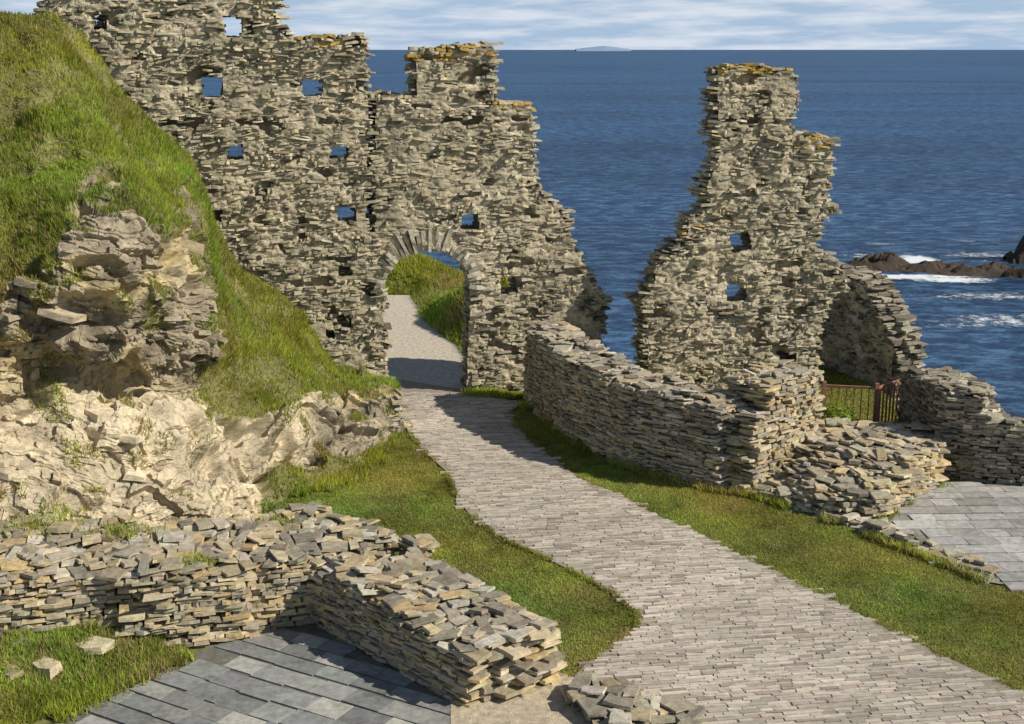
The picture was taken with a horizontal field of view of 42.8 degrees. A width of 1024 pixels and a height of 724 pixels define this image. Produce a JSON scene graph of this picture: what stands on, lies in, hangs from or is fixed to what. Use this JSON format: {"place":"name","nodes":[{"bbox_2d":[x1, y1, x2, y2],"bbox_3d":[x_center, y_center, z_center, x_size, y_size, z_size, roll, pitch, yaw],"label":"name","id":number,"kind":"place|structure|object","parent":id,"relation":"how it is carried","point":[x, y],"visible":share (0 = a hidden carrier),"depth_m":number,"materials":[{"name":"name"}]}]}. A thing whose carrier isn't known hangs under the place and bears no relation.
{"place":"outdoors","nodes":[
{"label":"outdoors","id":0,"kind":"place"},
{"bbox_2d":[0,603,192,723],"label":"bank grass","id":1,"kind":"structure","parent":0,"point":[46,638],"depth_m":17.05,"materials":[{"name":"green plant"}]},
{"bbox_2d":[52,623,450,723],"bbox_3d":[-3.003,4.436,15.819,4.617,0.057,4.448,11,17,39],"label":"slate paving","id":2,"kind":"structure","parent":0,"point":[223,684],"depth_m":16.64,"materials":[{"name":"grey stone"}]},
{"bbox_2d":[0,257,1023,723],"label":"ground","id":3,"kind":"structure","parent":0,"point":[196,649],"depth_m":20.61,"materials":[{"name":"green plant"}]},
{"bbox_2d":[0,617,117,680],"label":"bank rocks","id":4,"kind":"object","parent":3,"relation":"on","point":[101,646],"visible":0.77,"depth_m":17.15,"materials":[{"name":"beige stone"}]},
{"bbox_2d":[0,183,395,521],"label":"cliff slate ledges","id":5,"kind":"object","parent":3,"relation":"on","point":[73,317],"visible":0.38,"depth_m":20.84,"materials":[{"name":"beige stone"}]},
{"bbox_2d":[0,167,406,520],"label":"crevice grass","id":6,"kind":"structure","parent":5,"relation":"on","point":[103,180],"depth_m":21.27,"materials":[{"name":"green plant"}]},
{"bbox_2d":[0,14,410,526],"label":"rock cliff","id":7,"kind":"structure","parent":3,"relation":"on","point":[127,353],"depth_m":21.57,"materials":[{"name":"beige stone"}]},
{"bbox_2d":[0,9,401,511],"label":"hillside grass","id":8,"kind":"structure","parent":7,"relation":"on","point":[178,165],"depth_m":24.77,"materials":[{"name":"green plant"}]},
{"bbox_2d":[33,0,392,375],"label":"curtain wall","id":9,"kind":"structure","parent":3,"relation":"on","point":[282,188],"depth_m":28.93,"materials":[{"name":"stone"}]},
{"bbox_2d":[0,502,439,648],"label":"foreground stone wall","id":10,"kind":"structure","parent":3,"relation":"on","point":[141,584],"depth_m":18.15,"materials":[{"name":"stone"}]},
{"bbox_2d":[1,507,314,574],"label":"wall top weeds","id":11,"kind":"object","parent":10,"relation":"on","point":[122,529],"depth_m":18.96,"materials":[{"name":"green plant"}]},
{"bbox_2d":[349,388,408,431],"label":"bank retaining wall","id":12,"kind":"structure","parent":3,"relation":"on","point":[398,403],"depth_m":28.12,"materials":[{"name":"stone"}]},
{"bbox_2d":[383,295,465,389],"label":"footpath","id":13,"kind":"structure","parent":3,"relation":"on","point":[420,351],"depth_m":35.69,"materials":[{"name":"gravel"}]},
{"bbox_2d":[338,252,510,357],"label":"headland grass","id":14,"kind":"structure","parent":3,"relation":"on","point":[431,303],"depth_m":43.34,"materials":[{"name":"green plant"}]},
{"bbox_2d":[307,551,567,707],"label":"projecting stone wall","id":15,"kind":"structure","parent":3,"relation":"on","point":[445,630],"depth_m":17.11,"materials":[{"name":"stone"}]},
{"bbox_2d":[365,40,613,390],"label":"gatehouse arch wall","id":16,"kind":"structure","parent":3,"relation":"on","point":[453,140],"depth_m":30.22,"materials":[{"name":"stone"}]},
{"bbox_2d":[13,386,992,723],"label":"wall foot weeds","id":17,"kind":"object","parent":3,"relation":"on","point":[117,684],"depth_m":21.75,"materials":[{"name":"green plant"}]},
{"bbox_2d":[451,677,584,723],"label":"dirt patch","id":18,"kind":"object","parent":3,"relation":"on","point":[547,704],"visible":0.57,"depth_m":16.19,"materials":[{"name":"soil"}]},
{"bbox_2d":[560,673,705,723],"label":"rubble pile","id":19,"kind":"object","parent":18,"relation":"on","point":[593,698],"visible":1,"depth_m":16.05,"materials":[{"name":"stone"}]},
{"bbox_2d":[522,321,752,490],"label":"stone wall","id":20,"kind":"structure","parent":3,"relation":"on","point":[598,398],"depth_m":25.67,"materials":[{"name":"stone"}]},
{"bbox_2d":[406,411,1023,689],"bbox_3d":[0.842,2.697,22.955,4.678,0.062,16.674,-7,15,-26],"label":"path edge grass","id":21,"kind":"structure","parent":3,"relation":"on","point":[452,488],"depth_m":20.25,"materials":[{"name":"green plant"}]},
{"bbox_2d":[624,63,850,389],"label":"ruined tower wall","id":22,"kind":"structure","parent":3,"relation":"on","point":[763,187],"depth_m":30.62,"materials":[{"name":"stone"}]},
{"bbox_2d":[718,359,825,488],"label":"stone pier","id":23,"kind":"structure","parent":3,"relation":"on","point":[777,420],"depth_m":24.47,"materials":[{"name":"stone"}]},
{"bbox_2d":[740,416,950,518],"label":"rubble wall","id":24,"kind":"structure","parent":3,"relation":"on","point":[868,469],"depth_m":24.00,"materials":[{"name":"stone"}]},
{"bbox_2d":[812,366,898,422],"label":"terrace grass","id":25,"kind":"structure","parent":3,"relation":"on","point":[850,395],"depth_m":31.13,"materials":[{"name":"green plant"}]},
{"bbox_2d":[814,400,859,420],"bbox_3d":[6.755,1.232,27.382,1.131,0.889,0.880,0,13,0],"label":"green shrub","id":26,"kind":"object","parent":25,"relation":"on","point":[830,410],"visible":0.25,"depth_m":27.20,"materials":[{"name":"green plant"}]},
{"bbox_2d":[820,379,901,423],"bbox_3d":[7.718,0.943,27.941,2.218,1.150,0.639,-5,14,-19],"label":"metal railing","id":27,"kind":"object","parent":3,"relation":"on","point":[877,387],"visible":0.46,"depth_m":27.73,"materials":[{"name":"brown metal"}]},
{"bbox_2d":[728,484,1000,583],"bbox_3d":[5.989,2.776,22.492,0.817,0.309,5.654,-10,17,-36],"label":"stone edging","id":28,"kind":"object","parent":3,"relation":"on","point":[854,520],"visible":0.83,"depth_m":21.89,"materials":[{"name":"stone"}]},
{"bbox_2d":[815,261,927,400],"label":"tower return wall","id":29,"kind":"structure","parent":3,"relation":"on","point":[871,334],"depth_m":32.26,"materials":[{"name":"stone"}]},
{"bbox_2d":[0,0,1023,49],"label":"sky","id":30,"kind":"structure","parent":0,"point":[388,24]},
{"bbox_2d":[575,46,630,50],"bbox_3d":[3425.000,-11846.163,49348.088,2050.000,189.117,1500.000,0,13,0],"label":"distant island","id":31,"kind":"structure","parent":0,"point":[603,48],"depth_m":48919.64,"materials":[{"name":"grey stone"}]},
{"bbox_2d":[201,50,1023,417],"bbox_3d":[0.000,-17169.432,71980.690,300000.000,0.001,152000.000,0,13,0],"label":"sea","id":32,"kind":"structure","parent":0,"point":[929,154],"depth_m":843.16,"materials":[{"name":"liquid"}]},
{"bbox_2d":[846,235,1023,278],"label":"sea rocks","id":33,"kind":"object","parent":32,"relation":"in","point":[889,261],"visible":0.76,"depth_m":410.84,"materials":[{"name":"stone"}]},
{"bbox_2d":[856,253,1023,326],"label":"sea foam","id":34,"kind":"object","parent":32,"relation":"on","point":[916,259],"visible":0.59,"depth_m":397.38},
{"bbox_2d":[396,379,1023,723],"bbox_3d":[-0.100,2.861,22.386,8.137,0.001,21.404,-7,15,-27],"label":"path","id":35,"kind":"structure","parent":0,"point":[411,386],"depth_m":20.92,"materials":[{"name":"grey stone"}]},
{"bbox_2d":[887,481,1023,591],"bbox_3d":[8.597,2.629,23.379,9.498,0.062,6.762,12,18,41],"label":"terrace paving","id":36,"kind":"structure","parent":0,"point":[990,539],"depth_m":22.65,"materials":[{"name":"stone"}]},
{"bbox_2d":[894,366,1023,485],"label":"boundary wall","id":37,"kind":"structure","parent":36,"relation":"on","point":[972,424],"depth_m":24.85,"materials":[{"name":"stone"}]}
]}

